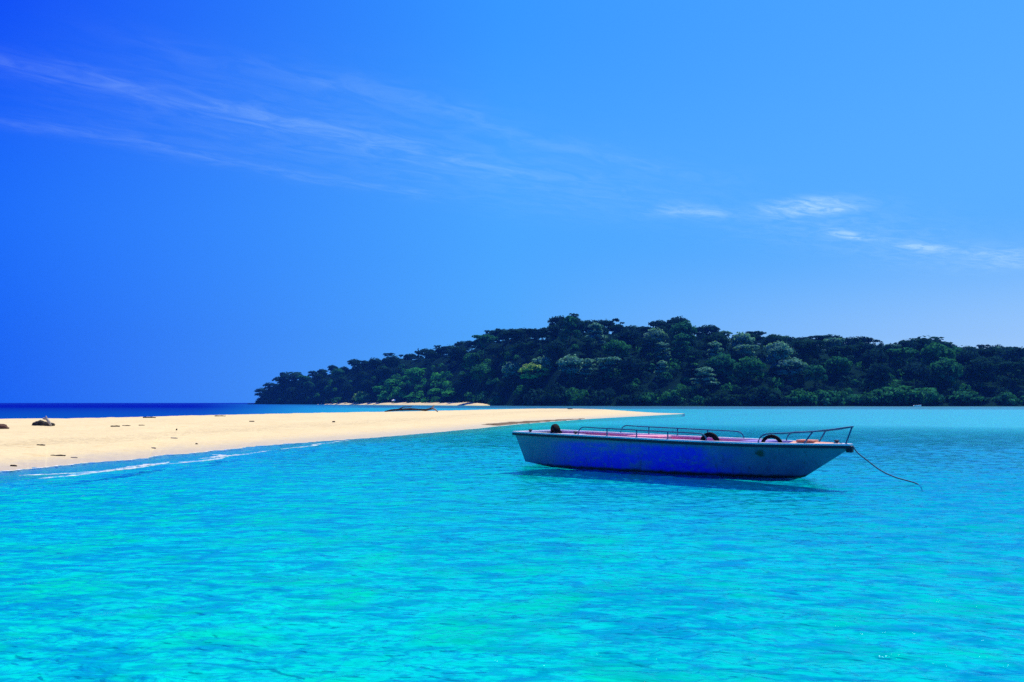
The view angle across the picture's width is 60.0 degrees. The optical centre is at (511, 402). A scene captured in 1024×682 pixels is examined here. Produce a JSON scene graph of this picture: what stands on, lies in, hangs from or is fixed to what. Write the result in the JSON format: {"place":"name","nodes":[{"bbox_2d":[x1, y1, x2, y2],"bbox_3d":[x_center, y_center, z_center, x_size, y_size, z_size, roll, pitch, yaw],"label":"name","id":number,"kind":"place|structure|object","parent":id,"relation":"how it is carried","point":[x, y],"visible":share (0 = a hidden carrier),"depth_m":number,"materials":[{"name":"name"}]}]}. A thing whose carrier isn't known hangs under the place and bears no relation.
{"place":"outdoors","nodes":[
{"label":"outdoors","id":0,"kind":"place"},
{"bbox_2d":[0,409,684,482],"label":"sand spit","id":1,"kind":"structure","parent":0,"point":[86,440],"depth_m":49.16,"materials":[{"name":"beige sand"}]},
{"bbox_2d":[32,416,54,425],"bbox_3d":[-27.033,1.121,51.230,1.350,0.759,0.954,0,0,0],"label":"beach rock","id":2,"kind":"object","parent":1,"relation":"on","point":[42,423],"visible":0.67,"depth_m":51.02,"materials":[{"name":"grey stone"}]},
{"bbox_2d":[482,418,584,424],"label":"seaweed wrack","id":3,"kind":"object","parent":1,"relation":"on","point":[505,423],"visible":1,"depth_m":77.33,"materials":[{"name":"brown plant"}]},
{"bbox_2d":[317,402,489,405],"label":"cove beach","id":4,"kind":"structure","parent":0,"point":[427,403],"depth_m":695.84,"materials":[{"name":"beige sand"}]},
{"bbox_2d":[384,405,437,411],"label":"driftwood log","id":5,"kind":"object","parent":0,"point":[414,409],"visible":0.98,"depth_m":131.63,"materials":[{"name":"wood"}]},
{"bbox_2d":[0,406,1023,681],"bbox_3d":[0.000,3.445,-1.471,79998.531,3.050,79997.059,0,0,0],"label":"seabed","id":6,"kind":"structure","parent":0,"point":[174,658],"depth_m":9.61,"materials":[{"name":"teal sand"}]},
{"bbox_2d":[0,403,1023,681],"bbox_3d":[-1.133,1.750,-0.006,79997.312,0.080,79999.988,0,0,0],"label":"sea water","id":7,"kind":"structure","parent":0,"point":[988,445],"depth_m":21.05,"materials":[{"name":"blue liquid"}]},
{"bbox_2d":[22,440,347,478],"bbox_3d":[-9.127,1.738,30.766,1.602,0.012,21.070,0,0,12],"label":"breaking foam","id":8,"kind":"object","parent":7,"relation":"on","point":[144,465],"visible":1,"depth_m":24.43,"materials":[{"name":"white"}]},
{"bbox_2d":[512,425,853,480],"bbox_3d":[4.165,1.204,22.866,9.190,1.373,2.200,0,0,41],"label":"moored boat","id":9,"kind":"object","parent":7,"relation":"on","point":[620,452],"visible":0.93,"depth_m":21.81,"materials":[{"name":"blue paint"}]},
{"bbox_2d":[0,0,1023,402],"label":"sky","id":10,"kind":"structure","parent":0,"point":[202,201],"materials":[{"name":"blue"}]},
{"bbox_2d":[247,329,1023,409],"bbox_3d":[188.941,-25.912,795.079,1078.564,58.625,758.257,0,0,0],"label":"hillside","id":11,"kind":"structure","parent":0,"point":[505,390],"depth_m":517.71,"materials":[{"name":"green plant"}]},
{"bbox_2d":[272,372,302,381],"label":"tree","id":12,"kind":"object","parent":11,"relation":"on","point":[286,375],"visible":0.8,"depth_m":1035.82,"materials":[{"name":"green plant"}]},
{"bbox_2d":[355,393,371,402],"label":"shrub","id":13,"kind":"object","parent":11,"relation":"on","point":[362,399],"visible":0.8,"depth_m":816.88,"materials":[{"name":"green plant"}]},
{"bbox_2d":[360,379,374,392],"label":"forest tree","id":14,"kind":"object","parent":11,"relation":"on","point":[365,384],"visible":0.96,"depth_m":832.86,"materials":[{"name":"green plant"}]},
{"bbox_2d":[366,357,382,369],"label":"forest tree","id":15,"kind":"object","parent":11,"relation":"on","point":[373,361],"visible":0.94,"depth_m":861.29,"materials":[{"name":"green plant"}]},
{"bbox_2d":[373,366,390,377],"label":"forest tree","id":16,"kind":"object","parent":11,"relation":"on","point":[382,371],"visible":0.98,"depth_m":824.85,"materials":[{"name":"green plant"}]},
{"bbox_2d":[385,355,400,370],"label":"forest tree","id":17,"kind":"object","parent":11,"relation":"on","point":[395,360],"visible":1,"depth_m":819.62,"materials":[{"name":"green plant"}]},
{"bbox_2d":[373,370,453,402],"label":"bright undergrowth","id":18,"kind":"object","parent":11,"relation":"on","point":[423,380],"visible":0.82,"depth_m":735.89,"materials":[{"name":"green plant"}]},
{"bbox_2d":[404,367,424,380],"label":"forest tree","id":19,"kind":"object","parent":11,"relation":"on","point":[412,372],"visible":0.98,"depth_m":756.67,"materials":[{"name":"green plant"}]},
{"bbox_2d":[448,345,467,361],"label":"forest tree","id":20,"kind":"object","parent":11,"relation":"on","point":[455,351],"visible":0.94,"depth_m":711.84,"materials":[{"name":"green plant"}]},
{"bbox_2d":[461,353,482,367],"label":"forest tree","id":21,"kind":"object","parent":11,"relation":"on","point":[472,358],"visible":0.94,"depth_m":658.63,"materials":[{"name":"green plant"}]},
{"bbox_2d":[466,390,487,402],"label":"shrub","id":22,"kind":"object","parent":11,"relation":"on","point":[476,397],"visible":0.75,"depth_m":596.11,"materials":[{"name":"green plant"}]},
{"bbox_2d":[470,363,495,386],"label":"forest tree","id":23,"kind":"object","parent":11,"relation":"on","point":[483,370],"visible":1,"depth_m":610.42,"materials":[{"name":"green plant"}]},
{"bbox_2d":[471,334,497,358],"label":"forest tree","id":24,"kind":"object","parent":11,"relation":"on","point":[483,340],"visible":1,"depth_m":656.54,"materials":[{"name":"green plant"}]},
{"bbox_2d":[483,347,506,363],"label":"forest tree","id":25,"kind":"object","parent":11,"relation":"on","point":[497,351],"visible":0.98,"depth_m":627.20,"materials":[{"name":"green plant"}]},
{"bbox_2d":[487,394,503,404],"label":"shrub","id":26,"kind":"object","parent":11,"relation":"on","point":[498,399],"visible":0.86,"depth_m":569.02,"materials":[{"name":"green plant"}]},
{"bbox_2d":[497,329,525,354],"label":"forest tree","id":27,"kind":"object","parent":11,"relation":"on","point":[516,334],"visible":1,"depth_m":621.92,"materials":[{"name":"green plant"}]},
{"bbox_2d":[501,360,521,377],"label":"forest tree","id":28,"kind":"object","parent":11,"relation":"on","point":[509,367],"visible":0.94,"depth_m":578.73,"materials":[{"name":"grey plant"}]},
{"bbox_2d":[510,342,535,363],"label":"forest tree","id":29,"kind":"object","parent":11,"relation":"on","point":[528,346],"visible":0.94,"depth_m":586.19,"materials":[{"name":"green plant"}]},
{"bbox_2d":[518,362,550,384],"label":"forest tree","id":30,"kind":"object","parent":11,"relation":"on","point":[529,368],"visible":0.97,"depth_m":541.46,"materials":[{"name":"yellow plant"}]},
{"bbox_2d":[523,388,546,405],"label":"shrub","id":31,"kind":"object","parent":11,"relation":"on","point":[531,397],"visible":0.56,"depth_m":516.29,"materials":[{"name":"green plant"}]},
{"bbox_2d":[532,327,550,351],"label":"forest tree","id":32,"kind":"object","parent":11,"relation":"on","point":[542,331],"visible":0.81,"depth_m":581.58,"materials":[{"name":"green plant"}]},
{"bbox_2d":[531,356,553,371],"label":"forest tree","id":33,"kind":"object","parent":11,"relation":"on","point":[543,360],"visible":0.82,"depth_m":544.35,"materials":[{"name":"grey plant"}]},
{"bbox_2d":[546,324,561,338],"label":"forest tree","id":34,"kind":"object","parent":11,"relation":"on","point":[553,328],"visible":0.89,"depth_m":607.47,"materials":[{"name":"green plant"}]},
{"bbox_2d":[538,385,572,402],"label":"shrub","id":35,"kind":"object","parent":11,"relation":"on","point":[554,395],"visible":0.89,"depth_m":502.00,"materials":[{"name":"green plant"}]},
{"bbox_2d":[543,339,567,362],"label":"forest tree","id":36,"kind":"object","parent":11,"relation":"on","point":[552,346],"visible":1,"depth_m":546.77,"materials":[{"name":"green plant"}]},
{"bbox_2d":[547,315,566,325],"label":"forest tree","id":37,"kind":"object","parent":11,"relation":"on","point":[553,320],"visible":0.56,"depth_m":652.40,"materials":[{"name":"green plant"}]},
{"bbox_2d":[556,354,583,373],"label":"forest tree","id":38,"kind":"object","parent":11,"relation":"on","point":[567,361],"visible":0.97,"depth_m":519.82,"materials":[{"name":"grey plant"}]},
{"bbox_2d":[559,315,580,342],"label":"forest tree","id":39,"kind":"object","parent":11,"relation":"on","point":[569,319],"visible":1,"depth_m":574.43,"materials":[{"name":"green plant"}]},
{"bbox_2d":[568,318,585,331],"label":"forest tree","id":40,"kind":"object","parent":11,"relation":"on","point":[580,323],"visible":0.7,"depth_m":599.70,"materials":[{"name":"green plant"}]},
{"bbox_2d":[578,337,599,357],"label":"forest tree","id":41,"kind":"object","parent":11,"relation":"on","point":[590,345],"visible":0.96,"depth_m":537.76,"materials":[{"name":"green plant"}]},
{"bbox_2d":[578,358,599,378],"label":"forest tree","id":42,"kind":"object","parent":11,"relation":"on","point":[588,361],"visible":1,"depth_m":516.19,"materials":[{"name":"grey plant"}]},
{"bbox_2d":[585,322,607,347],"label":"forest tree","id":43,"kind":"object","parent":11,"relation":"on","point":[596,325],"visible":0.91,"depth_m":566.66,"materials":[{"name":"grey plant"}]},
{"bbox_2d":[586,389,615,405],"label":"shrub","id":44,"kind":"object","parent":11,"relation":"on","point":[597,397],"visible":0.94,"depth_m":488.05,"materials":[{"name":"green plant"}]},
{"bbox_2d":[595,356,621,376],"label":"forest tree","id":45,"kind":"object","parent":11,"relation":"on","point":[608,361],"visible":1,"depth_m":511.79,"materials":[{"name":"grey plant"}]},
{"bbox_2d":[601,339,630,363],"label":"forest tree","id":46,"kind":"object","parent":11,"relation":"on","point":[613,346],"visible":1,"depth_m":528.06,"materials":[{"name":"green plant"}]},
{"bbox_2d":[616,395,634,404],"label":"shrub","id":47,"kind":"object","parent":11,"relation":"on","point":[622,398],"visible":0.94,"depth_m":479.24,"materials":[{"name":"green plant"}]},
{"bbox_2d":[615,329,639,350],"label":"forest tree","id":48,"kind":"object","parent":11,"relation":"on","point":[630,335],"visible":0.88,"depth_m":544.45,"materials":[{"name":"green plant"}]},
{"bbox_2d":[618,355,644,376],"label":"forest tree","id":49,"kind":"object","parent":11,"relation":"on","point":[626,365],"visible":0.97,"depth_m":502.39,"materials":[{"name":"green plant"}]},
{"bbox_2d":[257,326,1023,403],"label":"undergrowth","id":50,"kind":"object","parent":11,"relation":"on","point":[626,386],"visible":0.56,"depth_m":521.48,"materials":[{"name":"green plant"}]},
{"bbox_2d":[636,336,661,365],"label":"forest tree","id":51,"kind":"object","parent":11,"relation":"on","point":[647,345],"visible":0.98,"depth_m":517.39,"materials":[{"name":"green plant"}]},
{"bbox_2d":[635,392,662,404],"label":"shrub","id":52,"kind":"object","parent":11,"relation":"on","point":[648,397],"visible":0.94,"depth_m":472.43,"materials":[{"name":"green plant"}]},
{"bbox_2d":[643,328,668,343],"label":"forest tree","id":53,"kind":"object","parent":11,"relation":"on","point":[656,334],"visible":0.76,"depth_m":545.86,"materials":[{"name":"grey plant"}]},
{"bbox_2d":[651,342,671,359],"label":"forest tree","id":54,"kind":"object","parent":11,"relation":"on","point":[662,348],"visible":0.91,"depth_m":517.02,"materials":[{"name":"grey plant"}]},
{"bbox_2d":[654,360,668,377],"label":"forest tree","id":55,"kind":"object","parent":11,"relation":"on","point":[661,362],"visible":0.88,"depth_m":497.40,"materials":[{"name":"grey plant"}]},
{"bbox_2d":[659,389,685,403],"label":"shrub","id":56,"kind":"object","parent":11,"relation":"on","point":[676,392],"visible":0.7,"depth_m":468.26,"materials":[{"name":"green plant"}]},
{"bbox_2d":[667,316,688,324],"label":"forest tree","id":57,"kind":"object","parent":11,"relation":"on","point":[677,319],"visible":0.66,"depth_m":618.90,"materials":[{"name":"green plant"}]},
{"bbox_2d":[670,333,690,356],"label":"forest tree","id":58,"kind":"object","parent":11,"relation":"on","point":[682,342],"visible":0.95,"depth_m":514.90,"materials":[{"name":"green plant"}]},
{"bbox_2d":[669,320,696,340],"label":"forest tree","id":59,"kind":"object","parent":11,"relation":"on","point":[681,327],"visible":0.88,"depth_m":536.73,"materials":[{"name":"green plant"}]},
{"bbox_2d":[683,348,702,375],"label":"forest tree","id":60,"kind":"object","parent":11,"relation":"on","point":[693,352],"visible":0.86,"depth_m":491.75,"materials":[{"name":"green plant"}]},
{"bbox_2d":[688,394,706,404],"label":"shrub","id":61,"kind":"object","parent":11,"relation":"on","point":[698,399],"visible":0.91,"depth_m":462.96,"materials":[{"name":"green plant"}]},
{"bbox_2d":[690,367,720,388],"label":"forest tree","id":62,"kind":"object","parent":11,"relation":"on","point":[703,370],"visible":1,"depth_m":475.06,"materials":[{"name":"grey plant"}]},
{"bbox_2d":[697,324,720,335],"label":"forest tree","id":63,"kind":"object","parent":11,"relation":"on","point":[709,330],"visible":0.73,"depth_m":611.42,"materials":[{"name":"green plant"}]},
{"bbox_2d":[706,341,723,360],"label":"forest tree","id":64,"kind":"object","parent":11,"relation":"on","point":[714,344],"visible":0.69,"depth_m":506.61,"materials":[{"name":"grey plant"}]},
{"bbox_2d":[702,332,728,349],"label":"forest tree","id":65,"kind":"object","parent":11,"relation":"on","point":[721,339],"visible":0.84,"depth_m":534.24,"materials":[{"name":"green plant"}]},
{"bbox_2d":[705,392,734,402],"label":"shrub","id":66,"kind":"object","parent":11,"relation":"on","point":[720,397],"visible":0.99,"depth_m":457.96,"materials":[{"name":"green plant"}]},
{"bbox_2d":[705,352,735,378],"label":"forest tree","id":67,"kind":"object","parent":11,"relation":"on","point":[726,361],"visible":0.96,"depth_m":487.73,"materials":[{"name":"green plant"}]},
{"bbox_2d":[724,394,751,404],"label":"shrub","id":68,"kind":"object","parent":11,"relation":"on","point":[741,398],"visible":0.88,"depth_m":457.64,"materials":[{"name":"green plant"}]},
{"bbox_2d":[729,331,754,355],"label":"forest tree","id":69,"kind":"object","parent":11,"relation":"on","point":[739,338],"visible":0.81,"depth_m":530.66,"materials":[{"name":"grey plant"}]},
{"bbox_2d":[732,344,759,359],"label":"forest tree","id":70,"kind":"object","parent":11,"relation":"on","point":[744,349],"visible":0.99,"depth_m":502.46,"materials":[{"name":"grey plant"}]},
{"bbox_2d":[732,356,766,383],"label":"forest tree","id":71,"kind":"object","parent":11,"relation":"on","point":[744,364],"visible":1,"depth_m":480.42,"materials":[{"name":"green plant"}]},
{"bbox_2d":[744,384,784,402],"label":"shrub","id":72,"kind":"object","parent":11,"relation":"on","point":[759,393],"visible":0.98,"depth_m":452.13,"materials":[{"name":"green plant"}]},
{"bbox_2d":[761,334,786,352],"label":"forest tree","id":73,"kind":"object","parent":11,"relation":"on","point":[768,340],"visible":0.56,"depth_m":526.78,"materials":[{"name":"green plant"}]},
{"bbox_2d":[763,341,795,368],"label":"forest tree","id":74,"kind":"object","parent":11,"relation":"on","point":[784,349],"visible":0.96,"depth_m":494.21,"materials":[{"name":"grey plant"}]},
{"bbox_2d":[769,395,793,405],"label":"shrub","id":75,"kind":"object","parent":11,"relation":"on","point":[782,401],"visible":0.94,"depth_m":452.58,"materials":[{"name":"green plant"}]},
{"bbox_2d":[770,357,807,378],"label":"forest tree","id":76,"kind":"object","parent":11,"relation":"on","point":[796,365],"visible":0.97,"depth_m":482.82,"materials":[{"name":"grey plant"}]},
{"bbox_2d":[785,388,818,403],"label":"shrub","id":77,"kind":"object","parent":11,"relation":"on","point":[797,396],"visible":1,"depth_m":451.00,"materials":[{"name":"green plant"}]},
{"bbox_2d":[790,340,824,365],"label":"forest tree","id":78,"kind":"object","parent":11,"relation":"on","point":[806,345],"visible":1,"depth_m":506.06,"materials":[{"name":"green plant"}]},
{"bbox_2d":[803,364,827,387],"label":"forest tree","id":79,"kind":"object","parent":11,"relation":"on","point":[819,370],"visible":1,"depth_m":469.31,"materials":[{"name":"green plant"}]},
{"bbox_2d":[815,390,848,405],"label":"shrub","id":80,"kind":"object","parent":11,"relation":"on","point":[825,398],"visible":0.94,"depth_m":451.71,"materials":[{"name":"green plant"}]},
{"bbox_2d":[823,337,844,358],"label":"forest tree","id":81,"kind":"object","parent":11,"relation":"on","point":[834,341],"visible":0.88,"depth_m":518.49,"materials":[{"name":"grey plant"}]},
{"bbox_2d":[824,356,852,373],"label":"forest tree","id":82,"kind":"object","parent":11,"relation":"on","point":[837,363],"visible":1,"depth_m":486.12,"materials":[{"name":"green plant"}]},
{"bbox_2d":[821,345,858,358],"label":"forest tree","id":83,"kind":"object","parent":11,"relation":"on","point":[847,349],"visible":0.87,"depth_m":502.24,"materials":[{"name":"green plant"}]},
{"bbox_2d":[848,336,873,344],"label":"forest tree","id":84,"kind":"object","parent":11,"relation":"on","point":[866,339],"visible":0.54,"depth_m":603.18,"materials":[{"name":"green plant"}]},
{"bbox_2d":[851,342,875,359],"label":"forest tree","id":85,"kind":"object","parent":11,"relation":"on","point":[863,347],"visible":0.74,"depth_m":526.31,"materials":[{"name":"green plant"}]},
{"bbox_2d":[860,347,889,367],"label":"forest tree","id":86,"kind":"object","parent":11,"relation":"on","point":[872,355],"visible":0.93,"depth_m":488.07,"materials":[{"name":"green plant"}]},
{"bbox_2d":[862,390,893,402],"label":"shrub","id":87,"kind":"object","parent":11,"relation":"on","point":[873,397],"visible":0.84,"depth_m":448.18,"materials":[{"name":"green plant"}]},
{"bbox_2d":[864,362,894,387],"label":"forest tree","id":88,"kind":"object","parent":11,"relation":"on","point":[874,370],"visible":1,"depth_m":464.46,"materials":[{"name":"green plant"}]},
{"bbox_2d":[879,343,900,365],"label":"forest tree","id":89,"kind":"object","parent":11,"relation":"on","point":[886,347],"visible":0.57,"depth_m":513.86,"materials":[{"name":"green plant"}]},
{"bbox_2d":[862,384,922,397],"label":"shrub","id":90,"kind":"object","parent":11,"relation":"on","point":[905,391],"visible":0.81,"depth_m":447.39,"materials":[{"name":"green plant"}]},
{"bbox_2d":[889,395,913,404],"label":"shrub","id":91,"kind":"object","parent":11,"relation":"on","point":[894,399],"visible":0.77,"depth_m":448.70,"materials":[{"name":"green plant"}]},
{"bbox_2d":[886,347,918,367],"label":"forest tree","id":92,"kind":"object","parent":11,"relation":"on","point":[907,352],"visible":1,"depth_m":501.91,"materials":[{"name":"green plant"}]},
{"bbox_2d":[900,361,932,387],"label":"forest tree","id":93,"kind":"object","parent":11,"relation":"on","point":[924,371],"visible":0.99,"depth_m":464.38,"materials":[{"name":"green plant"}]},
{"bbox_2d":[912,338,929,357],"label":"forest tree","id":94,"kind":"object","parent":11,"relation":"on","point":[923,341],"visible":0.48,"depth_m":522.97,"materials":[{"name":"green plant"}]},
{"bbox_2d":[893,335,956,348],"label":"tree","id":95,"kind":"object","parent":11,"relation":"on","point":[945,343],"visible":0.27,"depth_m":602.56,"materials":[{"name":"green plant"}]},
{"bbox_2d":[909,387,944,403],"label":"shrub","id":96,"kind":"object","parent":11,"relation":"on","point":[932,394],"visible":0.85,"depth_m":446.36,"materials":[{"name":"green plant"}]},
{"bbox_2d":[919,342,955,365],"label":"forest tree","id":97,"kind":"object","parent":11,"relation":"on","point":[934,353],"visible":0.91,"depth_m":490.38,"materials":[{"name":"green plant"}]},
{"bbox_2d":[928,357,963,388],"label":"forest tree","id":98,"kind":"object","parent":11,"relation":"on","point":[952,367],"visible":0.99,"depth_m":467.36,"materials":[{"name":"green plant"}]},
{"bbox_2d":[946,391,986,400],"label":"shrub","id":99,"kind":"object","parent":11,"relation":"on","point":[969,395],"visible":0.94,"depth_m":445.64,"materials":[{"name":"green plant"}]},
{"bbox_2d":[952,350,985,374],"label":"forest tree","id":100,"kind":"object","parent":11,"relation":"on","point":[962,358],"visible":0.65,"depth_m":497.66,"materials":[{"name":"green plant"}]},
{"bbox_2d":[963,357,999,385],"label":"forest tree","id":101,"kind":"object","parent":11,"relation":"on","point":[977,367],"visible":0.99,"depth_m":467.77,"materials":[{"name":"green plant"}]},
{"bbox_2d":[976,348,1002,360],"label":"forest tree","id":102,"kind":"object","parent":11,"relation":"on","point":[991,352],"visible":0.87,"depth_m":519.66,"materials":[{"name":"green plant"}]},
{"bbox_2d":[982,355,1007,374],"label":"forest tree","id":103,"kind":"object","parent":11,"relation":"on","point":[997,360],"visible":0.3,"depth_m":493.52,"materials":[{"name":"green plant"}]},
{"bbox_2d":[990,392,1022,405],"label":"shrub","id":104,"kind":"object","parent":11,"relation":"on","point":[1006,398],"visible":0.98,"depth_m":444.12,"materials":[{"name":"green plant"}]},
{"bbox_2d":[1000,349,1017,360],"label":"forest tree","id":105,"kind":"object","parent":11,"relation":"on","point":[1005,353],"visible":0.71,"depth_m":544.96,"materials":[{"name":"green plant"}]},
{"bbox_2d":[1009,347,1023,361],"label":"forest tree","id":106,"kind":"object","parent":11,"relation":"on","point":[1018,350],"visible":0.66,"depth_m":509.39,"materials":[{"name":"green plant"}]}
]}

